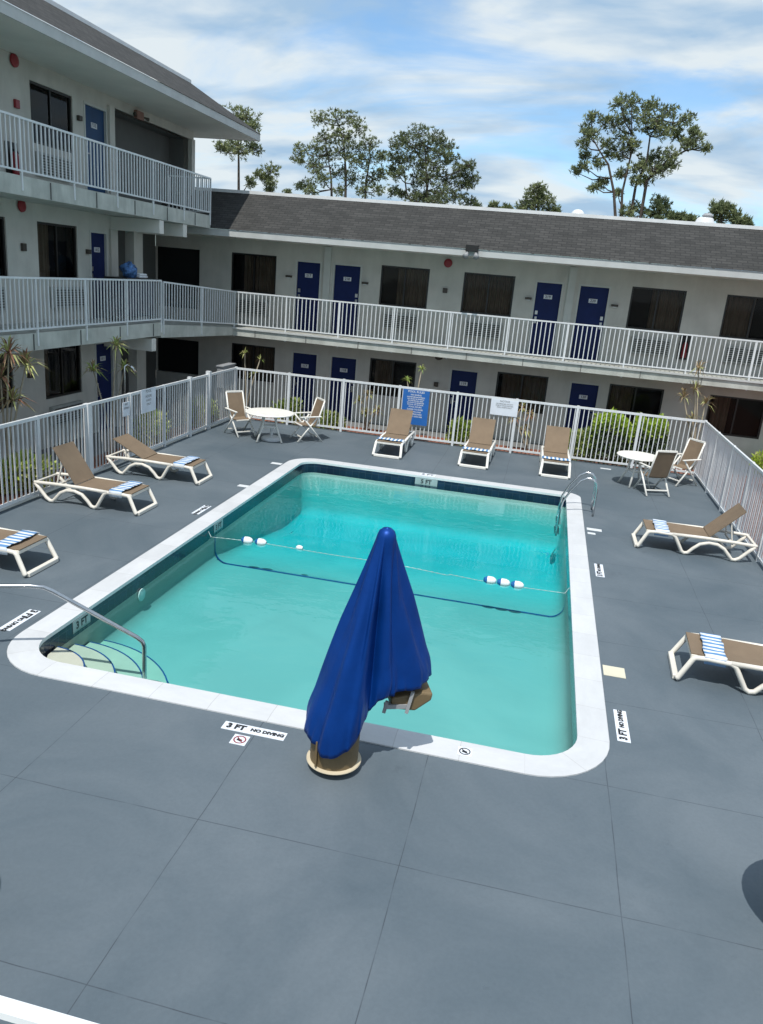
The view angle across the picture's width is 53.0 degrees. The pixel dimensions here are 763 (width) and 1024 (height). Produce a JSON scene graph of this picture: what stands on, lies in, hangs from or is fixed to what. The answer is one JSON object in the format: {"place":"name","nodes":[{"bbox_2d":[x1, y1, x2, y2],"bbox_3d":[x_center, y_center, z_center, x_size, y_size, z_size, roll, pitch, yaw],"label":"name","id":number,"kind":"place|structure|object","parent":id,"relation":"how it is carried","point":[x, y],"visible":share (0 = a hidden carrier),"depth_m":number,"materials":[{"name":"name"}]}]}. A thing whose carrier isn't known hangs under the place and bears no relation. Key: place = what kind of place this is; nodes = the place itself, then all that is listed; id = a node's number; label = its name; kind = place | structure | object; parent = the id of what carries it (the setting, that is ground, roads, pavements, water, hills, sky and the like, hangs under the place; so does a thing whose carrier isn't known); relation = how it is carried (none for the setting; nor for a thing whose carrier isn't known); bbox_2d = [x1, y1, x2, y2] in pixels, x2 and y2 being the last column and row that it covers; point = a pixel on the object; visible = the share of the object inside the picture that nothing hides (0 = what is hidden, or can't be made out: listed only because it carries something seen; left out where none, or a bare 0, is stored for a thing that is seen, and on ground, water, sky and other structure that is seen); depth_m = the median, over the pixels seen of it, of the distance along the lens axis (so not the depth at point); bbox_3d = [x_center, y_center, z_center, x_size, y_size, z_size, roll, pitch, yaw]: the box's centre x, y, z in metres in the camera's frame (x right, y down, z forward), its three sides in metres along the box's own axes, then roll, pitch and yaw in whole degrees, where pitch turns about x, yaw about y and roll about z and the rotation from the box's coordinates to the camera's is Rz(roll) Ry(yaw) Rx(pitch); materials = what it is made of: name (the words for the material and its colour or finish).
{"place":"outdoors","nodes":[
{"label":"outdoors","id":0,"kind":"place"},
{"bbox_2d":[0,995,97,1023],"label":"balcony railing","id":1,"kind":"object","parent":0,"point":[15,1011],"visible":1,"depth_m":1.51,"materials":[{"name":"metal"}]},
{"bbox_2d":[0,0,260,459],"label":"motel building","id":2,"kind":"structure","parent":0,"point":[105,177],"depth_m":16.63,"materials":[{"name":"paint"}]},
{"bbox_2d":[0,216,6,275],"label":"window","id":3,"kind":"structure","parent":2,"relation":"in","point":[3,266],"depth_m":15.02,"materials":[{"name":"black glass"}]},
{"bbox_2d":[0,354,13,408],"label":"window","id":4,"kind":"structure","parent":2,"relation":"in","point":[4,386],"depth_m":15.73,"materials":[{"name":"black glass"}]},
{"bbox_2d":[4,141,19,174],"bbox_3d":[-7.069,-6.776,14.756,0.182,0.640,0.300,8,18,10],"label":"fire extinguisher","id":5,"kind":"object","parent":2,"relation":"attached to","point":[9,161],"visible":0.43,"depth_m":14.70,"materials":[{"name":"brown metal"}]},
{"bbox_2d":[29,80,71,152],"bbox_3d":[-6.940,-8.135,15.820,0.270,1.120,1.410,8,18,10],"label":"window","id":6,"kind":"structure","parent":2,"relation":"in","point":[48,105],"depth_m":16.01,"materials":[{"name":"glass"}]},
{"bbox_2d":[37,221,76,277],"bbox_3d":[-7.152,-5.658,16.616,0.270,1.140,1.400,8,18,10],"label":"window","id":7,"kind":"structure","parent":2,"relation":"in","point":[56,244],"depth_m":16.88,"materials":[{"name":"black glass"}]},
{"bbox_2d":[44,345,80,398],"bbox_3d":[-7.360,-3.228,17.393,0.270,1.140,1.380,8,18,10],"label":"window","id":8,"kind":"structure","parent":2,"relation":"in","point":[62,378],"depth_m":17.70,"materials":[{"name":"black glass"}]},
{"bbox_2d":[83,100,108,193],"bbox_3d":[-6.528,-8.156,17.405,0.132,1.970,0.930,8,18,10],"label":"door","id":9,"kind":"structure","parent":2,"relation":"in","point":[95,117],"depth_m":17.39,"materials":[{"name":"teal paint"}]},
{"bbox_2d":[89,230,108,317],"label":"door","id":10,"kind":"structure","parent":2,"relation":"in","point":[98,240],"depth_m":18.20,"materials":[{"name":"blue paint"}]},
{"bbox_2d":[95,342,114,431],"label":"door","id":11,"kind":"structure","parent":2,"relation":"in","point":[105,356],"depth_m":19.10,"materials":[{"name":"blue paint"}]},
{"bbox_2d":[104,276,157,320],"bbox_3d":[-5.973,-5.095,18.342,0.600,1.000,1.440,8,18,10],"label":"housekeeping cart","id":12,"kind":"object","parent":2,"relation":"on","point":[112,277],"visible":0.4,"depth_m":17.90,"materials":[{"name":"grey fabric"}]},
{"bbox_2d":[119,261,136,277],"bbox_3d":[-5.954,-5.665,17.964,0.388,0.432,0.496,8,18,10],"label":"linen bag","id":13,"kind":"object","parent":12,"relation":"on","point":[128,269],"visible":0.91,"depth_m":17.84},
{"bbox_2d":[133,110,149,120],"bbox_3d":[-5.912,-9.717,18.763,0.159,0.180,0.702,8,18,10],"label":"emergency light","id":14,"kind":"object","parent":2,"relation":"attached to","point":[138,114],"visible":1,"depth_m":18.73,"materials":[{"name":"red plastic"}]},
{"bbox_2d":[211,101,264,230],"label":"pine tree","id":15,"kind":"object","parent":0,"point":[229,146],"visible":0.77,"depth_m":42.43,"materials":[{"name":"green plant"}]},
{"bbox_2d":[252,160,281,191],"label":"pine tree","id":16,"kind":"object","parent":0,"point":[267,179],"visible":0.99,"depth_m":44.75,"materials":[{"name":"green plant"}]},
{"bbox_2d":[281,106,390,198],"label":"pine tree","id":17,"kind":"object","parent":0,"point":[379,175],"visible":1,"depth_m":49.28,"materials":[{"name":"green plant"}]},
{"bbox_2d":[0,419,762,1023],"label":"pool deck","id":18,"kind":"structure","parent":0,"point":[164,863],"depth_m":6.03,"materials":[{"name":"grey concrete"}]},
{"bbox_2d":[0,609,40,630],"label":"depth marker","id":19,"kind":"object","parent":18,"relation":"on","point":[19,620],"visible":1,"depth_m":8.92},
{"bbox_2d":[0,527,58,576],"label":"sun lounger","id":20,"kind":"object","parent":18,"relation":"on","point":[20,547],"visible":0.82,"depth_m":10.35,"materials":[{"name":"beige plastic"}]},
{"bbox_2d":[0,530,39,554],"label":"towel","id":21,"kind":"object","parent":20,"relation":"on","point":[19,536],"visible":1,"depth_m":10.31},
{"bbox_2d":[0,584,146,678],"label":"handrail","id":22,"kind":"object","parent":18,"relation":"attached to","point":[103,619],"visible":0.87,"depth_m":8.19,"materials":[{"name":"silver metal"}]},
{"bbox_2d":[33,441,157,515],"bbox_3d":[-4.908,-0.615,13.148,1.978,0.970,0.736,8,18,10],"label":"sun lounger","id":23,"kind":"object","parent":18,"relation":"on","point":[73,462],"visible":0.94,"depth_m":13.08,"materials":[{"name":"beige plastic"}]},
{"bbox_2d":[109,481,142,497],"bbox_3d":[-4.357,-0.396,13.086,0.262,0.126,0.686,8,18,10],"label":"towel","id":24,"kind":"object","parent":23,"relation":"on","point":[120,489],"visible":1,"depth_m":12.91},
{"bbox_2d":[0,367,235,508],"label":"pool fence","id":25,"kind":"object","parent":18,"relation":"on","point":[88,429],"visible":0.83,"depth_m":15.24,"materials":[{"name":"metal"}]},
{"bbox_2d":[122,401,129,416],"bbox_3d":[-5.232,-2.111,15.693,0.015,0.288,0.268,8,18,10],"label":"pool sign","id":26,"kind":"object","parent":25,"relation":"attached to","point":[125,408],"visible":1,"depth_m":15.68,"materials":[{"name":"grey plastic"}]},
{"bbox_2d":[141,387,155,413],"bbox_3d":[-5.032,-2.414,16.533,0.015,0.508,0.624,8,18,10],"label":"pool sign","id":27,"kind":"object","parent":25,"relation":"attached to","point":[148,399],"visible":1,"depth_m":16.52,"materials":[{"name":"grey plastic"}]},
{"bbox_2d":[105,433,212,484],"bbox_3d":[-4.400,-1.066,15.198,1.978,0.700,0.736,8,17,9],"label":"sun lounger","id":28,"kind":"object","parent":18,"relation":"on","point":[132,444],"visible":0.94,"depth_m":15.08,"materials":[{"name":"fabric"}]},
{"bbox_2d":[173,456,199,469],"bbox_3d":[-3.838,-0.982,15.105,0.269,0.122,0.686,8,17,9],"label":"towel","id":29,"kind":"object","parent":28,"relation":"on","point":[182,462],"visible":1,"depth_m":14.89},
{"bbox_2d":[229,734,249,745],"bbox_3d":[-1.306,2.099,7.056,0.150,0.008,0.150,8,18,10],"label":"no diving tile","id":30,"kind":"object","parent":18,"relation":"on","point":[238,739],"visible":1,"depth_m":7.05,"materials":[{"name":"tile"}]},
{"bbox_2d":[224,390,255,437],"bbox_3d":[-3.560,-2.477,19.347,0.635,1.069,0.726,-9,22,-39],"label":"patio chair","id":31,"kind":"object","parent":18,"relation":"on","point":[236,407],"visible":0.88,"depth_m":19.45,"materials":[{"name":"fabric"}]},
{"bbox_2d":[221,721,287,740],"bbox_3d":[-1.199,2.060,7.212,0.620,0.008,0.125,8,18,10],"label":"depth marker","id":32,"kind":"object","parent":18,"relation":"on","point":[256,731],"visible":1,"depth_m":7.21,"materials":[{"name":"tile"}]},
{"bbox_2d":[245,408,293,442],"bbox_3d":[-2.791,-2.131,19.035,1.200,0.723,1.200,1,18,-11],"label":"round table","id":33,"kind":"object","parent":18,"relation":"on","point":[274,413],"visible":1,"depth_m":18.86,"materials":[{"name":"white plastic"}]},
{"bbox_2d":[261,429,279,441],"bbox_3d":[-2.763,-1.961,19.206,0.500,0.300,0.500,8,18,10],"label":"parasol base","id":34,"kind":"object","parent":18,"relation":"on","point":[271,437],"visible":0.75,"depth_m":19.09,"materials":[{"name":"white paint"}]},
{"bbox_2d":[289,397,324,441],"bbox_3d":[-1.879,-2.345,19.397,0.726,1.069,0.635,-5,20,-30],"label":"patio chair","id":35,"kind":"object","parent":18,"relation":"on","point":[315,414],"visible":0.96,"depth_m":19.43,"materials":[{"name":"white plastic"}]},
{"bbox_2d":[7,458,609,776],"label":"swimming pool","id":36,"kind":"structure","parent":18,"relation":"in","point":[230,626],"depth_m":11.06,"materials":[{"name":"liquid"}]},
{"bbox_2d":[457,746,472,756],"bbox_3d":[0.778,2.237,7.154,0.135,0.008,0.135,8,18,10],"label":"no diving tile","id":37,"kind":"object","parent":36,"relation":"on","point":[464,751],"visible":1,"depth_m":7.15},
{"bbox_2d":[304,527,431,775],"bbox_3d":[-0.053,1.207,6.518,1.124,2.235,0.547,1,18,-11],"label":"pool lift","id":38,"kind":"object","parent":18,"relation":"on","point":[377,651],"visible":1,"depth_m":6.44,"materials":[{"name":"blue fabric"}]},
{"bbox_2d":[372,408,414,458],"bbox_3d":[0.358,-2.011,19.166,0.736,0.940,1.978,8,18,10],"label":"sun lounger","id":39,"kind":"object","parent":18,"relation":"on","point":[399,423],"visible":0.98,"depth_m":19.42,"materials":[{"name":"fabric"}]},
{"bbox_2d":[234,367,706,476],"bbox_3d":[1.939,-2.451,20.190,12.380,1.432,0.060,8,18,10],"label":"pool fence","id":40,"kind":"object","parent":18,"relation":"on","point":[452,442],"visible":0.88,"depth_m":20.11,"materials":[{"name":"metal"}]},
{"bbox_2d":[402,389,429,425],"bbox_3d":[0.890,-2.769,20.292,0.707,0.918,0.015,8,18,10],"label":"pool sign","id":41,"kind":"object","parent":40,"relation":"attached to","point":[416,402],"visible":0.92,"depth_m":20.26,"materials":[{"name":"blue paint"}]},
{"bbox_2d":[490,399,518,416],"bbox_3d":[3.172,-2.693,19.794,0.701,0.406,0.015,8,18,10],"label":"pool sign","id":42,"kind":"object","parent":40,"relation":"attached to","point":[504,407],"visible":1,"depth_m":19.79,"materials":[{"name":"grey plastic"}]},
{"bbox_2d":[457,417,495,469],"bbox_3d":[2.416,-1.746,18.890,0.736,0.940,1.978,9,18,12],"label":"sun lounger","id":43,"kind":"object","parent":18,"relation":"on","point":[481,433],"visible":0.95,"depth_m":19.15,"materials":[{"name":"fabric"}]},
{"bbox_2d":[539,425,570,479],"bbox_3d":[4.255,-1.506,18.637,0.736,0.940,1.978,8,17,9],"label":"sun lounger","id":44,"kind":"object","parent":18,"relation":"on","point":[556,441],"visible":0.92,"depth_m":18.90,"materials":[{"name":"fabric"}]},
{"bbox_2d":[554,472,597,535],"bbox_3d":[3.898,-0.156,15.325,0.701,1.270,0.540,8,18,10],"label":"pool ladder","id":45,"kind":"object","parent":18,"relation":"attached to","point":[558,517],"visible":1,"depth_m":15.29,"materials":[{"name":"silver metal"}]},
{"bbox_2d":[594,563,604,577],"bbox_3d":[3.463,0.924,12.172,0.135,0.008,0.589,8,18,10],"label":"depth marker","id":46,"kind":"object","parent":18,"relation":"on","point":[599,571],"visible":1,"depth_m":12.15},
{"bbox_2d":[602,665,625,678],"bbox_3d":[2.716,1.865,8.944,0.250,0.004,0.250,8,18,10],"label":"skimmer cover","id":47,"kind":"object","parent":18,"relation":"on","point":[618,672],"visible":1,"depth_m":8.94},
{"bbox_2d":[613,709,630,742],"bbox_3d":[2.459,2.185,7.837,0.130,0.008,0.600,8,18,10],"label":"depth marker","id":48,"kind":"object","parent":18,"relation":"on","point":[621,726],"visible":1,"depth_m":7.82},
{"bbox_2d":[617,450,654,488],"bbox_3d":[5.896,-0.959,17.706,1.000,0.722,1.000,1,18,-11],"label":"round table","id":49,"kind":"object","parent":18,"relation":"on","point":[639,456],"visible":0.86,"depth_m":17.58,"materials":[{"name":"white plastic"}]},
{"bbox_2d":[633,450,677,496],"bbox_3d":[6.114,-0.933,17.104,0.635,1.069,0.726,2,18,-11],"label":"patio chair","id":50,"kind":"object","parent":18,"relation":"on","point":[661,467],"visible":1,"depth_m":16.88,"materials":[{"name":"fabric"}]},
{"bbox_2d":[668,438,705,486],"bbox_3d":[7.170,-1.192,18.233,0.726,1.069,0.635,-4,19,-26],"label":"patio chair","id":51,"kind":"object","parent":18,"relation":"on","point":[690,455],"visible":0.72,"depth_m":18.25,"materials":[{"name":"fabric"}]},
{"bbox_2d":[631,503,757,561],"bbox_3d":[5.501,0.246,13.424,1.978,0.899,0.736,8,18,10],"label":"sun lounger","id":52,"kind":"object","parent":18,"relation":"on","point":[717,524],"visible":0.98,"depth_m":13.30,"materials":[{"name":"beige plastic"}]},
{"bbox_2d":[652,519,669,536],"bbox_3d":[4.936,0.272,13.561,0.267,0.117,0.670,8,18,10],"label":"towel","id":53,"kind":"object","parent":52,"relation":"on","point":[661,525],"visible":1,"depth_m":13.42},
{"bbox_2d":[668,632,762,694],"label":"sun lounger","id":54,"kind":"object","parent":18,"relation":"on","point":[739,654],"visible":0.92,"depth_m":8.87,"materials":[{"name":"beige plastic"}]},
{"bbox_2d":[699,632,727,667],"bbox_3d":[3.878,1.602,8.989,0.263,0.116,0.670,9,18,13],"label":"towel","id":55,"kind":"object","parent":54,"relation":"on","point":[713,646],"visible":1,"depth_m":8.88,"materials":[{"name":"fabric"}]},
{"bbox_2d":[694,421,762,565],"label":"pool fence","id":56,"kind":"object","parent":18,"relation":"on","point":[710,447],"visible":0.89,"depth_m":15.63,"materials":[{"name":"metal"}]},
{"bbox_2d":[0,411,762,557],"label":"planting bed","id":57,"kind":"object","parent":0,"point":[63,477],"depth_m":19.71,"materials":[{"name":"plant"}]},
{"bbox_2d":[0,334,47,492],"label":"dracaena","id":58,"kind":"object","parent":57,"relation":"on","point":[24,358],"visible":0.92,"depth_m":13.21,"materials":[{"name":"green plant"}]},
{"bbox_2d":[0,447,59,494],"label":"shrub","id":59,"kind":"object","parent":57,"relation":"on","point":[22,472],"visible":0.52,"depth_m":13.54,"materials":[{"name":"green plant"}]},
{"bbox_2d":[80,335,134,453],"bbox_3d":[-5.753,-2.417,16.424,0.761,2.723,1.594,12,19,23],"label":"dracaena","id":60,"kind":"object","parent":57,"relation":"on","point":[116,342],"visible":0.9,"depth_m":16.27,"materials":[{"name":"green plant"}]},
{"bbox_2d":[124,364,136,433],"bbox_3d":[-5.494,-2.195,16.818,0.118,2.106,0.378,9,18,14],"label":"outdoor shower","id":61,"kind":"object","parent":57,"relation":"on","point":[132,368],"visible":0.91,"depth_m":16.55,"materials":[{"name":"silver metal"}]},
{"bbox_2d":[127,409,170,445],"bbox_3d":[-5.462,-1.921,17.906,0.933,1.125,1.563,8,18,10],"label":"shrub","id":62,"kind":"object","parent":57,"relation":"on","point":[151,427],"visible":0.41,"depth_m":17.80,"materials":[{"name":"green plant"}]},
{"bbox_2d":[184,394,220,426],"bbox_3d":[-4.803,-2.643,20.487,0.792,1.011,1.248,8,18,10],"label":"shrub","id":63,"kind":"object","parent":57,"relation":"on","point":[202,411],"visible":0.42,"depth_m":20.30,"materials":[{"name":"green plant"}]},
{"bbox_2d":[216,363,235,418],"bbox_3d":[-4.343,-3.284,21.341,0.220,1.650,0.860,8,18,10],"label":"equipment box","id":64,"kind":"object","parent":57,"relation":"on","point":[224,366],"visible":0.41,"depth_m":20.98,"materials":[{"name":"grey plastic"}]},
{"bbox_2d":[232,348,263,408],"bbox_3d":[-4.025,-3.647,21.865,1.436,2.134,0.476,9,18,13],"label":"dracaena","id":65,"kind":"object","parent":57,"relation":"on","point":[244,352],"visible":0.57,"depth_m":21.72,"materials":[{"name":"green plant"}]},
{"bbox_2d":[270,396,303,424],"bbox_3d":[-2.660,-2.827,21.688,1.060,0.990,0.729,8,18,10],"label":"shrub","id":66,"kind":"object","parent":57,"relation":"on","point":[290,407],"visible":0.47,"depth_m":21.50,"materials":[{"name":"green plant"}]},
{"bbox_2d":[315,408,345,429],"bbox_3d":[-1.482,-2.525,21.466,1.077,0.790,0.774,8,18,10],"label":"shrub","id":67,"kind":"object","parent":57,"relation":"on","point":[329,418],"visible":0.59,"depth_m":21.32,"materials":[{"name":"green plant"}]},
{"bbox_2d":[353,390,382,429],"bbox_3d":[-0.406,-2.764,21.401,0.636,1.328,1.028,-12,24,-43],"label":"dracaena","id":68,"kind":"object","parent":57,"relation":"on","point":[366,410],"visible":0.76,"depth_m":21.32,"materials":[{"name":"green plant"}]},
{"bbox_2d":[445,416,472,445],"bbox_3d":[2.157,-2.113,20.772,0.932,0.999,0.716,8,18,10],"label":"shrub","id":69,"kind":"object","parent":57,"relation":"on","point":[461,423],"visible":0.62,"depth_m":20.62,"materials":[{"name":"green plant"}]},
{"bbox_2d":[507,402,536,450],"bbox_3d":[3.768,-2.236,20.604,0.939,1.490,0.703,8,18,10],"label":"dracaena","id":70,"kind":"object","parent":57,"relation":"on","point":[526,425],"visible":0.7,"depth_m":20.52,"materials":[{"name":"green plant"}]},
{"bbox_2d":[568,426,601,461],"bbox_3d":[5.261,-1.751,20.151,1.079,1.116,0.729,8,18,10],"label":"shrub","id":71,"kind":"object","parent":57,"relation":"on","point":[581,441],"visible":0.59,"depth_m":20.03,"materials":[{"name":"green plant"}]},
{"bbox_2d":[583,407,670,469],"bbox_3d":[6.367,-1.857,19.891,2.133,1.624,0.794,8,18,10],"label":"hedge","id":72,"kind":"object","parent":57,"relation":"on","point":[629,433],"visible":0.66,"depth_m":19.71,"materials":[{"name":"green plant"}]},
{"bbox_2d":[675,359,715,470],"bbox_3d":[7.965,-2.365,19.588,1.072,3.031,0.894,8,18,10],"label":"dracaena","id":73,"kind":"object","parent":57,"relation":"on","point":[697,385],"visible":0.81,"depth_m":19.47,"materials":[{"name":"green plant"}]},
{"bbox_2d":[749,450,762,473],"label":"shrub","id":74,"kind":"object","parent":57,"relation":"on","point":[755,457],"visible":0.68,"depth_m":20.42,"materials":[{"name":"green plant"}]},
{"bbox_2d":[3,0,762,555],"label":"sky","id":75,"kind":"structure","parent":0,"point":[513,83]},
{"bbox_2d":[29,397,760,477],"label":"walkway","id":76,"kind":"structure","parent":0,"point":[532,445],"depth_m":21.80,"materials":[{"name":"concrete"}]},
{"bbox_2d":[386,122,482,206],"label":"pine tree","id":77,"kind":"object","parent":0,"point":[426,196],"visible":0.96,"depth_m":46.37,"materials":[{"name":"green plant"}]},
{"bbox_2d":[120,187,762,468],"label":"motel building","id":78,"kind":"structure","parent":0,"point":[568,334],"depth_m":21.32,"materials":[{"name":"paint"}]},
{"bbox_2d":[232,343,274,382],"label":"window","id":79,"kind":"structure","parent":78,"relation":"in","point":[253,352],"depth_m":23.71,"materials":[{"name":"black glass"}]},
{"bbox_2d":[231,252,276,294],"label":"window","id":80,"kind":"structure","parent":78,"relation":"in","point":[254,273],"depth_m":22.98,"materials":[{"name":"black glass"}]},
{"bbox_2d":[290,351,318,414],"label":"door","id":81,"kind":"structure","parent":78,"relation":"in","point":[303,363],"depth_m":23.36,"materials":[{"name":"blue paint"}]},
{"bbox_2d":[293,260,321,331],"bbox_3d":[-2.183,-6.392,22.684,0.800,2.010,0.132,8,18,10],"label":"door","id":82,"kind":"structure","parent":78,"relation":"in","point":[308,274],"depth_m":22.63,"materials":[{"name":"blue paint"}]},
{"bbox_2d":[327,355,357,420],"bbox_3d":[-1.181,-3.765,23.220,0.860,1.900,0.132,8,18,10],"label":"door","id":83,"kind":"structure","parent":78,"relation":"in","point":[341,367],"depth_m":23.14,"materials":[{"name":"blue paint"}]},
{"bbox_2d":[330,263,362,335],"bbox_3d":[-1.039,-6.226,22.471,0.870,2.010,0.132,8,18,10],"label":"door","id":84,"kind":"structure","parent":78,"relation":"in","point":[346,280],"depth_m":22.41,"materials":[{"name":"blue paint"}]},
{"bbox_2d":[368,358,416,397],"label":"window","id":85,"kind":"structure","parent":78,"relation":"in","point":[382,371],"depth_m":22.97,"materials":[{"name":"black glass"}]},
{"bbox_2d":[379,265,429,308],"bbox_3d":[0.681,-6.497,22.119,1.410,1.100,0.270,8,18,10],"label":"window","id":86,"kind":"structure","parent":78,"relation":"in","point":[399,286],"depth_m":22.16,"materials":[{"name":"black glass"}]},
{"bbox_2d":[444,368,479,431],"bbox_3d":[2.357,-3.251,22.563,0.850,1.900,0.132,8,18,10],"label":"door","id":87,"kind":"structure","parent":78,"relation":"in","point":[460,380],"depth_m":22.46,"materials":[{"name":"blue paint"}]},
{"bbox_2d":[462,244,478,259],"bbox_3d":[2.287,-6.600,19.441,0.431,0.366,0.249,8,18,10],"label":"flood light","id":88,"kind":"object","parent":78,"relation":"attached to","point":[472,248],"visible":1,"depth_m":19.41,"materials":[{"name":"grey metal"}]},
{"bbox_2d":[460,272,515,316],"bbox_3d":[3.010,-6.149,21.655,1.430,1.100,0.208,8,18,10],"label":"window","id":89,"kind":"structure","parent":78,"relation":"in","point":[485,294],"depth_m":21.70,"materials":[{"name":"black glass"}]},
{"bbox_2d":[495,372,548,413],"bbox_3d":[4.044,-3.479,22.230,1.450,1.070,0.270,8,18,10],"label":"window","id":90,"kind":"structure","parent":78,"relation":"in","point":[508,385],"depth_m":22.22,"materials":[{"name":"black glass"}]},
{"bbox_2d":[526,280,564,355],"bbox_3d":[4.572,-5.411,21.429,0.780,2.010,0.132,8,18,10],"label":"door","id":91,"kind":"structure","parent":78,"relation":"in","point":[547,299],"depth_m":21.38,"materials":[{"name":"blue paint"}]},
{"bbox_2d":[564,381,600,432],"bbox_3d":[5.696,-2.767,21.943,0.850,1.900,0.132,8,18,10],"label":"door","id":92,"kind":"structure","parent":78,"relation":"in","point":[583,394],"depth_m":21.81,"materials":[{"name":"blue paint"}]},
{"bbox_2d":[568,284,611,360],"bbox_3d":[5.759,-5.239,21.208,0.860,2.010,0.132,8,18,10],"label":"door","id":93,"kind":"structure","parent":78,"relation":"in","point":[592,304],"depth_m":21.16,"materials":[{"name":"blue paint"}]},
{"bbox_2d":[606,384,663,422],"bbox_3d":[7.120,-3.032,21.659,1.470,1.070,0.270,8,18,10],"label":"window","id":94,"kind":"structure","parent":78,"relation":"in","point":[626,398],"depth_m":21.69,"materials":[{"name":"black glass"}]},
{"bbox_2d":[626,286,686,332],"bbox_3d":[7.455,-5.513,20.860,1.410,1.100,0.270,8,18,10],"label":"window","id":95,"kind":"structure","parent":78,"relation":"in","point":[654,309],"depth_m":20.90,"materials":[{"name":"black glass"}]},
{"bbox_2d":[676,335,690,359],"bbox_3d":[8.209,-4.446,20.723,0.300,0.640,0.182,8,18,10],"label":"fire extinguisher","id":96,"kind":"object","parent":78,"relation":"attached to","point":[683,346],"visible":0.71,"depth_m":20.71,"materials":[{"name":"red metal"}]},
{"bbox_2d":[695,213,713,222],"bbox_3d":[9.133,-8.126,21.673,0.720,0.630,0.720,8,18,10],"label":"roof vent","id":97,"kind":"object","parent":78,"relation":"on","point":[707,217],"visible":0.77,"depth_m":21.47,"materials":[{"name":"white metal"}]},
{"bbox_2d":[705,395,762,438],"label":"window","id":98,"kind":"structure","parent":78,"relation":"in","point":[731,416],"depth_m":21.23,"materials":[{"name":"black glass"}]},
{"bbox_2d":[719,295,762,340],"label":"window","id":99,"kind":"structure","parent":78,"relation":"in","point":[743,315],"depth_m":20.50,"materials":[{"name":"black glass"}]},
{"bbox_2d":[514,180,561,211],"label":"pine tree","id":100,"kind":"object","parent":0,"point":[539,198],"visible":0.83,"depth_m":43.49,"materials":[{"name":"green plant"}]},
{"bbox_2d":[568,91,713,260],"bbox_3d":[12.713,-14.040,39.919,6.933,14.198,2.469,8,18,10],"label":"pine tree","id":101,"kind":"object","parent":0,"point":[658,125],"visible":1,"depth_m":38.60,"materials":[{"name":"green plant"}]},
{"bbox_2d":[647,193,674,218],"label":"pine tree","id":102,"kind":"object","parent":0,"point":[662,204],"visible":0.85,"depth_m":40.85,"materials":[{"name":"green plant"}]},
{"bbox_2d":[653,209,699,221],"bbox_3d":[13.404,-10.015,36.630,2.279,8.600,1.084,0,18,-16],"label":"leafy tree","id":103,"kind":"object","parent":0,"point":[679,215],"visible":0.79,"depth_m":35.40,"materials":[{"name":"green plant"}]},
{"bbox_2d":[708,196,754,225],"bbox_3d":[15.719,-10.007,36.270,2.312,9.182,2.087,8,18,10],"label":"leafy tree","id":104,"kind":"object","parent":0,"point":[722,211],"visible":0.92,"depth_m":34.66,"materials":[{"name":"green plant"}]},
{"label":"water","id":105,"kind":"structure","parent":0,"visible":0},
{"bbox_2d":[208,531,568,593],"bbox_3d":[-0.008,0.779,12.147,5.855,0.150,0.168,9,18,11],"label":"float line","id":106,"kind":"object","parent":105,"relation":"on","point":[486,579],"visible":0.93,"depth_m":11.88,"materials":[{"name":"white plastic"}]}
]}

